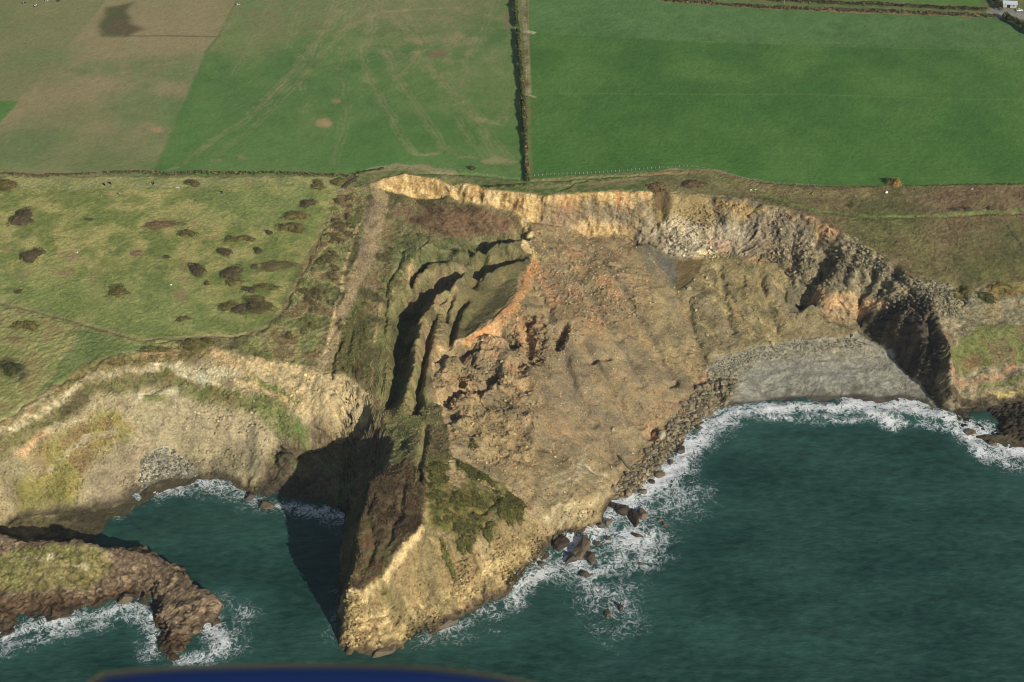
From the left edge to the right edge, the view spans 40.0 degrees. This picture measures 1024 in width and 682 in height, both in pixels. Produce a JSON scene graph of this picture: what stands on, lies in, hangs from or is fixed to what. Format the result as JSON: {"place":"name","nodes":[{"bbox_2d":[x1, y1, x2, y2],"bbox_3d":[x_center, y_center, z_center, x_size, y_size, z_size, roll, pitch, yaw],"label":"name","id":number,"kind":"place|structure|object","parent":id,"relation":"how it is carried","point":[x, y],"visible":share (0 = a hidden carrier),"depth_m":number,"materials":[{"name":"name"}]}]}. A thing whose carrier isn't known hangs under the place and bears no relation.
{"place":"outdoors","nodes":[
{"label":"outdoors","id":0,"kind":"place"},
{"bbox_2d":[0,175,341,342],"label":"pasture","id":1,"kind":"structure","parent":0,"point":[199,219],"depth_m":758.01,"materials":[{"name":"green plant"}]},
{"bbox_2d":[0,178,19,192],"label":"bush","id":2,"kind":"object","parent":1,"relation":"on","point":[6,185],"visible":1,"depth_m":795.33,"materials":[{"name":"brown plant"}]},
{"bbox_2d":[7,206,35,227],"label":"bush","id":3,"kind":"object","parent":1,"relation":"on","point":[22,217],"visible":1,"depth_m":772.58,"materials":[{"name":"brown plant"}]},
{"bbox_2d":[20,246,45,263],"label":"bush","id":4,"kind":"object","parent":1,"relation":"on","point":[31,256],"visible":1,"depth_m":749.67,"materials":[{"name":"brown plant"}]},
{"bbox_2d":[106,283,131,297],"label":"bush","id":5,"kind":"object","parent":1,"relation":"on","point":[118,291],"visible":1,"depth_m":729.01,"materials":[{"name":"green plant"}]},
{"bbox_2d":[141,220,186,229],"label":"bush","id":6,"kind":"object","parent":1,"relation":"on","point":[156,224],"visible":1,"depth_m":771.00,"materials":[{"name":"brown plant"}]},
{"bbox_2d":[176,229,198,236],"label":"bush","id":7,"kind":"object","parent":1,"relation":"on","point":[190,233],"visible":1,"depth_m":764.55,"materials":[{"name":"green plant"}]},
{"bbox_2d":[184,179,199,186],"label":"bush","id":8,"kind":"object","parent":1,"relation":"on","point":[193,183],"visible":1,"depth_m":797.33,"materials":[{"name":"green plant"}]},
{"bbox_2d":[188,262,206,276],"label":"bush","id":9,"kind":"object","parent":1,"relation":"on","point":[197,270],"visible":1,"depth_m":740.92,"materials":[{"name":"brown plant"}]},
{"bbox_2d":[216,248,232,256],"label":"bush","id":10,"kind":"object","parent":1,"relation":"on","point":[225,251],"visible":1,"depth_m":753.21,"materials":[{"name":"brown plant"}]},
{"bbox_2d":[217,300,238,311],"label":"bush","id":11,"kind":"object","parent":1,"relation":"on","point":[228,306],"visible":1,"depth_m":719.74,"materials":[{"name":"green plant"}]},
{"bbox_2d":[220,264,243,279],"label":"bush","id":12,"kind":"object","parent":1,"relation":"on","point":[232,273],"visible":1,"depth_m":738.90,"materials":[{"name":"brown plant"}]},
{"bbox_2d":[223,235,242,241],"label":"bush","id":13,"kind":"object","parent":1,"relation":"on","point":[232,239],"visible":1,"depth_m":761.13,"materials":[{"name":"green plant"}]},
{"bbox_2d":[225,279,244,286],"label":"bush","id":14,"kind":"object","parent":1,"relation":"on","point":[232,283],"visible":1,"depth_m":734.55,"materials":[{"name":"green plant"}]},
{"bbox_2d":[231,303,247,314],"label":"bush","id":15,"kind":"object","parent":1,"relation":"on","point":[241,308],"visible":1,"depth_m":718.00,"materials":[{"name":"brown plant"}]},
{"bbox_2d":[237,235,255,241],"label":"bush","id":16,"kind":"object","parent":1,"relation":"on","point":[247,238],"visible":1,"depth_m":761.95,"materials":[{"name":"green plant"}]},
{"bbox_2d":[241,286,256,292],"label":"bush","id":17,"kind":"object","parent":1,"relation":"on","point":[250,289],"visible":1,"depth_m":730.54,"materials":[{"name":"brown plant"}]},
{"bbox_2d":[243,295,277,314],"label":"bush","id":18,"kind":"object","parent":1,"relation":"on","point":[258,305],"visible":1,"depth_m":719.63,"materials":[{"name":"brown plant"}]},
{"bbox_2d":[254,283,278,290],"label":"bush","id":19,"kind":"object","parent":1,"relation":"on","point":[269,286],"visible":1,"depth_m":732.14,"materials":[{"name":"brown plant"}]},
{"bbox_2d":[256,260,303,271],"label":"bush","id":20,"kind":"object","parent":1,"relation":"on","point":[270,266],"visible":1,"depth_m":745.63,"materials":[{"name":"brown plant"}]},
{"bbox_2d":[274,222,305,233],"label":"bush","id":21,"kind":"object","parent":1,"relation":"on","point":[295,227],"visible":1,"depth_m":768.99,"materials":[{"name":"brown plant"}]},
{"bbox_2d":[281,210,311,220],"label":"bush","id":22,"kind":"object","parent":1,"relation":"on","point":[293,215],"visible":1,"depth_m":776.60,"materials":[{"name":"brown plant"}]},
{"bbox_2d":[300,199,318,207],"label":"bush","id":23,"kind":"object","parent":1,"relation":"on","point":[307,203],"visible":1,"depth_m":786.04,"materials":[{"name":"brown plant"}]},
{"bbox_2d":[311,178,326,189],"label":"bush","id":24,"kind":"object","parent":1,"relation":"on","point":[318,184],"visible":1,"depth_m":797.14,"materials":[{"name":"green plant"}]},
{"bbox_2d":[330,177,343,185],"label":"bush","id":25,"kind":"object","parent":1,"relation":"on","point":[337,182],"visible":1,"depth_m":799.78,"materials":[{"name":"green plant"}]},
{"bbox_2d":[88,663,527,681],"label":"aircraft fuselage","id":26,"kind":"object","parent":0,"point":[309,672],"visible":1,"depth_m":1.71,"materials":[{"name":"blue paint"}]},
{"bbox_2d":[337,462,551,655],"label":"headland","id":27,"kind":"structure","parent":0,"point":[422,545],"depth_m":617.70,"materials":[{"name":"brown stone"}]},
{"bbox_2d":[350,463,426,587],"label":"heather","id":28,"kind":"object","parent":27,"relation":"on","point":[394,506],"visible":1,"depth_m":615.40,"materials":[{"name":"brown plant"}]},
{"bbox_2d":[426,489,436,500],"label":"gorse bush","id":29,"kind":"object","parent":27,"relation":"on","point":[430,495],"visible":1,"depth_m":621.75,"materials":[{"name":"green plant"}]},
{"bbox_2d":[432,488,448,498],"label":"gorse bush","id":30,"kind":"object","parent":27,"relation":"on","point":[438,493],"visible":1,"depth_m":626.63,"materials":[{"name":"green plant"}]},
{"bbox_2d":[435,498,448,508],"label":"gorse bush","id":31,"kind":"object","parent":27,"relation":"on","point":[442,502],"visible":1,"depth_m":622.81,"materials":[{"name":"green plant"}]},
{"bbox_2d":[438,471,449,481],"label":"gorse bush","id":32,"kind":"object","parent":27,"relation":"on","point":[445,478],"visible":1,"depth_m":636.26,"materials":[{"name":"green plant"}]},
{"bbox_2d":[439,537,449,560],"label":"gorse bush","id":33,"kind":"object","parent":27,"relation":"on","point":[444,555],"visible":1,"depth_m":616.63,"materials":[{"name":"green plant"}]},
{"bbox_2d":[441,557,455,581],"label":"gorse bush","id":34,"kind":"object","parent":27,"relation":"on","point":[451,569],"visible":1,"depth_m":619.67,"materials":[{"name":"green plant"}]},
{"bbox_2d":[449,495,461,510],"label":"gorse bush","id":35,"kind":"object","parent":27,"relation":"on","point":[454,506],"visible":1,"depth_m":628.09,"materials":[{"name":"green plant"}]},
{"bbox_2d":[453,515,466,534],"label":"gorse bush","id":36,"kind":"object","parent":27,"relation":"on","point":[456,526],"visible":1,"depth_m":623.99,"materials":[{"name":"green plant"}]},
{"bbox_2d":[454,458,465,470],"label":"gorse bush","id":37,"kind":"object","parent":27,"relation":"on","point":[461,465],"visible":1,"depth_m":647.15,"materials":[{"name":"green plant"}]},
{"bbox_2d":[455,534,466,555],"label":"gorse bush","id":38,"kind":"object","parent":27,"relation":"on","point":[461,543],"visible":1,"depth_m":623.35,"materials":[{"name":"green plant"}]},
{"bbox_2d":[343,508,597,647],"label":"face rocks","id":39,"kind":"object","parent":27,"relation":"on","point":[359,641],"visible":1,"depth_m":624.82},
{"bbox_2d":[465,534,477,558],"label":"gorse bush","id":40,"kind":"object","parent":27,"relation":"on","point":[470,540],"visible":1,"depth_m":624.91,"materials":[{"name":"green plant"}]},
{"bbox_2d":[463,523,480,534],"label":"gorse bush","id":41,"kind":"object","parent":27,"relation":"on","point":[477,530],"visible":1,"depth_m":625.91,"materials":[{"name":"green plant"}]},
{"bbox_2d":[466,511,479,527],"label":"gorse bush","id":42,"kind":"object","parent":27,"relation":"on","point":[472,520],"visible":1,"depth_m":628.12,"materials":[{"name":"green plant"}]},
{"bbox_2d":[470,512,483,521],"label":"gorse bush","id":43,"kind":"object","parent":27,"relation":"on","point":[479,518],"visible":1,"depth_m":630.11,"materials":[{"name":"green plant"}]},
{"bbox_2d":[497,508,509,519],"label":"gorse bush","id":44,"kind":"object","parent":27,"relation":"on","point":[501,513],"visible":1,"depth_m":634.97,"materials":[{"name":"green plant"}]},
{"bbox_2d":[503,509,511,525],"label":"gorse bush","id":45,"kind":"object","parent":27,"relation":"on","point":[506,518],"visible":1,"depth_m":637.20,"materials":[{"name":"green plant"}]},
{"bbox_2d":[507,563,520,582],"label":"rocks","id":46,"kind":"object","parent":27,"relation":"on","point":[516,578],"visible":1,"depth_m":639.44,"materials":[{"name":"brown stone"}]},
{"bbox_2d":[512,507,524,523],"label":"gorse bush","id":47,"kind":"object","parent":27,"relation":"on","point":[519,518],"visible":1,"depth_m":642.43,"materials":[{"name":"green plant"}]},
{"bbox_2d":[0,397,1023,681],"bbox_3d":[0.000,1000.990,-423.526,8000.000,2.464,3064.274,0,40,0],"label":"sea","id":48,"kind":"structure","parent":0,"point":[802,539],"depth_m":642.04,"materials":[{"name":"liquid"}]},
{"bbox_2d":[117,593,132,603],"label":"sea rock","id":49,"kind":"object","parent":48,"relation":"in","point":[125,598],"visible":1,"depth_m":629.01,"materials":[{"name":"brown stone"}]},
{"bbox_2d":[245,492,254,500],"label":"sea rock","id":50,"kind":"object","parent":48,"relation":"in","point":[250,496],"visible":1,"depth_m":678.91,"materials":[{"name":"stone"}]},
{"bbox_2d":[259,501,274,508],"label":"sea rock","id":51,"kind":"object","parent":48,"relation":"in","point":[266,505],"visible":1,"depth_m":673.82,"materials":[{"name":"stone"}]},
{"bbox_2d":[372,646,395,657],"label":"sea rock","id":52,"kind":"object","parent":48,"relation":"in","point":[383,651],"visible":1,"depth_m":607.53,"materials":[{"name":"brown stone"}]},
{"bbox_2d":[438,619,457,628],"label":"sea rock","id":53,"kind":"object","parent":48,"relation":"in","point":[447,624],"visible":1,"depth_m":619.33,"materials":[{"name":"stone"}]},
{"bbox_2d":[0,402,1023,660],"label":"skerry","id":54,"kind":"structure","parent":48,"relation":"in","point":[50,578],"depth_m":630.34,"materials":[{"name":"brown stone"}]},
{"bbox_2d":[553,536,569,550],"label":"sea rock","id":55,"kind":"object","parent":48,"relation":"in","point":[560,543],"visible":1,"depth_m":654.62,"materials":[{"name":"brown stone"}]},
{"bbox_2d":[565,553,576,563],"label":"sea rock","id":56,"kind":"object","parent":48,"relation":"in","point":[571,557],"visible":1,"depth_m":648.06,"materials":[{"name":"stone"}]},
{"bbox_2d":[573,534,590,559],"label":"sea rock","id":57,"kind":"object","parent":48,"relation":"in","point":[581,548],"visible":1,"depth_m":651.06,"materials":[{"name":"brown stone"}]},
{"bbox_2d":[587,551,595,564],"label":"sea rock","id":58,"kind":"object","parent":48,"relation":"in","point":[591,557],"visible":1,"depth_m":648.20,"materials":[{"name":"stone"}]},
{"bbox_2d":[615,504,628,515],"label":"sea rock","id":59,"kind":"object","parent":48,"relation":"in","point":[621,510],"visible":1,"depth_m":671.18,"materials":[{"name":"brown stone"}]},
{"bbox_2d":[628,508,638,526],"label":"sea rock","id":60,"kind":"object","parent":48,"relation":"in","point":[633,516],"visible":1,"depth_m":667.93,"materials":[{"name":"stone"}]},
{"bbox_2d":[637,508,647,519],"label":"sea rock","id":61,"kind":"object","parent":48,"relation":"in","point":[642,513],"visible":1,"depth_m":669.29,"materials":[{"name":"stone"}]},
{"bbox_2d":[654,471,664,477],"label":"sea rock","id":62,"kind":"object","parent":48,"relation":"in","point":[661,474],"visible":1,"depth_m":690.11,"materials":[{"name":"stone"}]},
{"bbox_2d":[965,429,975,435],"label":"sea rock","id":63,"kind":"object","parent":48,"relation":"in","point":[968,432],"visible":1,"depth_m":713.50,"materials":[{"name":"stone"}]},
{"bbox_2d":[0,0,1023,182],"bbox_3d":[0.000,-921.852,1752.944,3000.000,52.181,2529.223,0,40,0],"label":"stubble field","id":64,"kind":"structure","parent":0,"point":[345,87],"depth_m":879.99,"materials":[{"name":"green plant"}]},
{"bbox_2d":[0,171,96,176],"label":"hedge","id":65,"kind":"object","parent":64,"relation":"on","point":[43,175],"visible":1,"depth_m":804.15,"materials":[{"name":"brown plant"}]},
{"bbox_2d":[104,169,349,177],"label":"hedge","id":66,"kind":"object","parent":64,"relation":"on","point":[203,171],"visible":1,"depth_m":805.10,"materials":[{"name":"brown plant"}]},
{"bbox_2d":[513,0,518,25],"bbox_3d":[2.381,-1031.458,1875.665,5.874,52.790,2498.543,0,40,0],"label":"hedge","id":67,"kind":"object","parent":64,"relation":"on","point":[516,12],"visible":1,"depth_m":946.21,"materials":[{"name":"green plant"}]},
{"bbox_2d":[515,27,527,133],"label":"hedge","id":68,"kind":"object","parent":64,"relation":"on","point":[521,86],"visible":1,"depth_m":878.16,"materials":[{"name":"green plant"}]},
{"bbox_2d":[523,130,529,181],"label":"hedge","id":69,"kind":"object","parent":64,"relation":"on","point":[525,147],"visible":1,"depth_m":816.69,"materials":[{"name":"green plant"}]},
{"bbox_2d":[770,0,987,10],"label":"hedge","id":70,"kind":"object","parent":64,"relation":"on","point":[865,2],"visible":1,"depth_m":957.28,"materials":[{"name":"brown plant"}]},
{"bbox_2d":[1002,0,1017,7],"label":"farm shed","id":71,"kind":"structure","parent":64,"relation":"on","point":[1011,4],"depth_m":955.84,"materials":[{"name":"white metal"}]},
{"bbox_2d":[0,173,1023,533],"bbox_3d":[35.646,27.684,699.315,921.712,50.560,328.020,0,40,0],"label":"cliff","id":72,"kind":"structure","parent":0,"point":[972,357],"depth_m":693.31,"materials":[{"name":"beige stone"}]},
{"bbox_2d":[0,350,233,513],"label":"cliff grass","id":73,"kind":"structure","parent":72,"relation":"on","point":[81,424],"depth_m":678.26,"materials":[{"name":"green plant"}]},
{"bbox_2d":[137,345,173,352],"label":"bush","id":74,"kind":"object","parent":72,"relation":"on","point":[154,348],"visible":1,"depth_m":697.58,"materials":[{"name":"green plant"}]},
{"bbox_2d":[0,349,368,510],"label":"cliff fragments","id":75,"kind":"object","parent":72,"relation":"on","point":[109,435],"visible":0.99,"depth_m":687.18,"materials":[{"name":"beige stone"}]},
{"bbox_2d":[177,337,221,352],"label":"bush","id":76,"kind":"object","parent":72,"relation":"on","point":[193,344],"visible":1,"depth_m":698.93,"materials":[{"name":"green plant"}]},
{"bbox_2d":[482,183,526,188],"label":"hedge","id":77,"kind":"object","parent":72,"relation":"on","point":[514,184],"visible":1,"depth_m":798.46,"materials":[{"name":"green plant"}]},
{"bbox_2d":[652,188,670,214],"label":"bush","id":78,"kind":"object","parent":72,"relation":"on","point":[662,198],"visible":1,"depth_m":796.77,"materials":[{"name":"brown plant"}]},
{"bbox_2d":[639,201,941,337],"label":"cliff blocks","id":79,"kind":"structure","parent":72,"relation":"on","point":[893,305],"depth_m":783.55,"materials":[{"name":"beige stone"}]},
{"bbox_2d":[723,177,1023,285],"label":"heath tufts","id":80,"kind":"object","parent":72,"relation":"on","point":[871,228],"visible":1,"depth_m":779.58,"materials":[{"name":"green plant"}]},
{"bbox_2d":[853,237,975,317],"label":"ledge stones","id":81,"kind":"object","parent":72,"relation":"on","point":[948,291],"visible":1,"depth_m":749.36,"materials":[{"name":"grey stone"}]},
{"bbox_2d":[952,286,974,300],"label":"bush","id":82,"kind":"object","parent":72,"relation":"on","point":[965,292],"visible":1,"depth_m":750.06,"materials":[{"name":"green plant"}]},
{"bbox_2d":[975,291,996,304],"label":"bush","id":83,"kind":"object","parent":72,"relation":"on","point":[987,297],"visible":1,"depth_m":749.53,"materials":[{"name":"green plant"}]},
{"bbox_2d":[0,0,1023,655],"bbox_3d":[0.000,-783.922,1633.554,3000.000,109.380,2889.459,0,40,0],"label":"coastal slope","id":84,"kind":"structure","parent":0,"point":[48,352],"depth_m":772.00,"materials":[{"name":"soil"}]},
{"bbox_2d":[0,361,22,378],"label":"bush","id":85,"kind":"object","parent":84,"relation":"on","point":[11,369],"visible":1,"depth_m":687.16,"materials":[{"name":"green plant"}]},
{"bbox_2d":[9,320,40,331],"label":"bush","id":86,"kind":"object","parent":84,"relation":"on","point":[30,325],"visible":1,"depth_m":710.11,"materials":[{"name":"green plant"}]},
{"bbox_2d":[646,181,665,195],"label":"bush","id":87,"kind":"object","parent":84,"relation":"on","point":[653,187],"visible":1,"depth_m":797.48,"materials":[{"name":"brown plant"}]},
{"bbox_2d":[681,180,706,188],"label":"bush","id":88,"kind":"object","parent":84,"relation":"on","point":[691,184],"visible":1,"depth_m":799.19,"materials":[{"name":"brown plant"}]},
{"bbox_2d":[757,182,887,187],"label":"hedge","id":89,"kind":"object","parent":84,"relation":"on","point":[828,186],"visible":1,"depth_m":797.39,"materials":[{"name":"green plant"}]},
{"bbox_2d":[987,282,1021,295],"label":"bush","id":90,"kind":"object","parent":84,"relation":"on","point":[1000,288],"visible":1,"depth_m":752.88,"materials":[{"name":"yellow plant"}]},
{"bbox_2d":[180,183,873,535],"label":"landslip","id":91,"kind":"object","parent":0,"point":[464,303],"visible":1,"depth_m":734.08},
{"bbox_2d":[215,185,524,473],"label":"scrub","id":92,"kind":"object","parent":91,"relation":"on","point":[287,355],"visible":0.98,"depth_m":734.18,"materials":[{"name":"green plant"}]},
{"bbox_2d":[476,472,493,482],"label":"gorse bush","id":93,"kind":"object","parent":91,"relation":"on","point":[486,477],"visible":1,"depth_m":647.58,"materials":[{"name":"green plant"}]},
{"bbox_2d":[441,225,638,473],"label":"slope stones","id":94,"kind":"object","parent":91,"relation":"on","point":[476,450],"visible":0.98,"depth_m":727.58,"materials":[{"name":"brown stone"}]},
{"bbox_2d":[436,224,704,532],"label":"rubble","id":95,"kind":"object","parent":91,"relation":"on","point":[579,371],"visible":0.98,"depth_m":721.57,"materials":[{"name":"brown stone"}]},
{"bbox_2d":[679,258,846,365],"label":"scree stones","id":96,"kind":"object","parent":91,"relation":"on","point":[750,313],"visible":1,"depth_m":770.32,"materials":[{"name":"brown stone"}]},
{"bbox_2d":[139,330,939,500],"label":"shingle beach","id":97,"kind":"structure","parent":0,"point":[873,393],"depth_m":742.74,"materials":[{"name":"grey gravel"}]},
{"bbox_2d":[138,447,198,492],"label":"cove stones","id":98,"kind":"object","parent":97,"relation":"on","point":[161,472],"visible":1,"depth_m":688.69,"materials":[{"name":"grey stone"}]},
{"bbox_2d":[613,379,737,498],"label":"boulder field","id":99,"kind":"structure","parent":97,"relation":"on","point":[639,467],"depth_m":707.94,"materials":[{"name":"stone"}]},
{"bbox_2d":[706,338,871,380],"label":"beach stones","id":100,"kind":"object","parent":97,"relation":"on","point":[784,344],"visible":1,"depth_m":754.00,"materials":[{"name":"grey stone"}]},
{"bbox_2d":[734,349,926,396],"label":"shingle stones","id":101,"kind":"object","parent":97,"relation":"on","point":[851,373],"visible":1,"depth_m":742.63,"materials":[{"name":"grey stone"}]},
{"bbox_2d":[528,0,1023,185],"bbox_3d":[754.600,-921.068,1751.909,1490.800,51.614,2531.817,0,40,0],"label":"green field","id":102,"kind":"structure","parent":0,"point":[832,97],"depth_m":873.48,"materials":[{"name":"green plant"}]},
{"bbox_2d":[534,165,687,175],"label":"post fence","id":103,"kind":"object","parent":102,"relation":"on","point":[611,170],"visible":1,"depth_m":808.48,"materials":[{"name":"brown wood"}]},
{"bbox_2d":[664,0,996,17],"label":"hedge","id":104,"kind":"object","parent":102,"relation":"on","point":[787,6],"visible":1,"depth_m":952.40,"materials":[{"name":"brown plant"}]},
{"bbox_2d":[892,177,902,186],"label":"bush","id":105,"kind":"object","parent":102,"relation":"on","point":[897,182],"visible":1,"depth_m":798.00,"materials":[{"name":"orange plant"}]},
{"bbox_2d":[907,183,1023,187],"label":"hedge","id":106,"kind":"object","parent":102,"relation":"on","point":[968,183],"visible":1,"depth_m":798.98,"materials":[{"name":"brown plant"}]},
{"bbox_2d":[992,0,1002,9],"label":"hedge","id":107,"kind":"object","parent":102,"relation":"on","point":[999,4],"visible":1,"depth_m":955.45,"materials":[{"name":"green plant"}]},
{"bbox_2d":[1002,11,1023,32],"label":"hedge","id":108,"kind":"object","parent":102,"relation":"on","point":[1015,20],"visible":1,"depth_m":936.67,"materials":[{"name":"green plant"}]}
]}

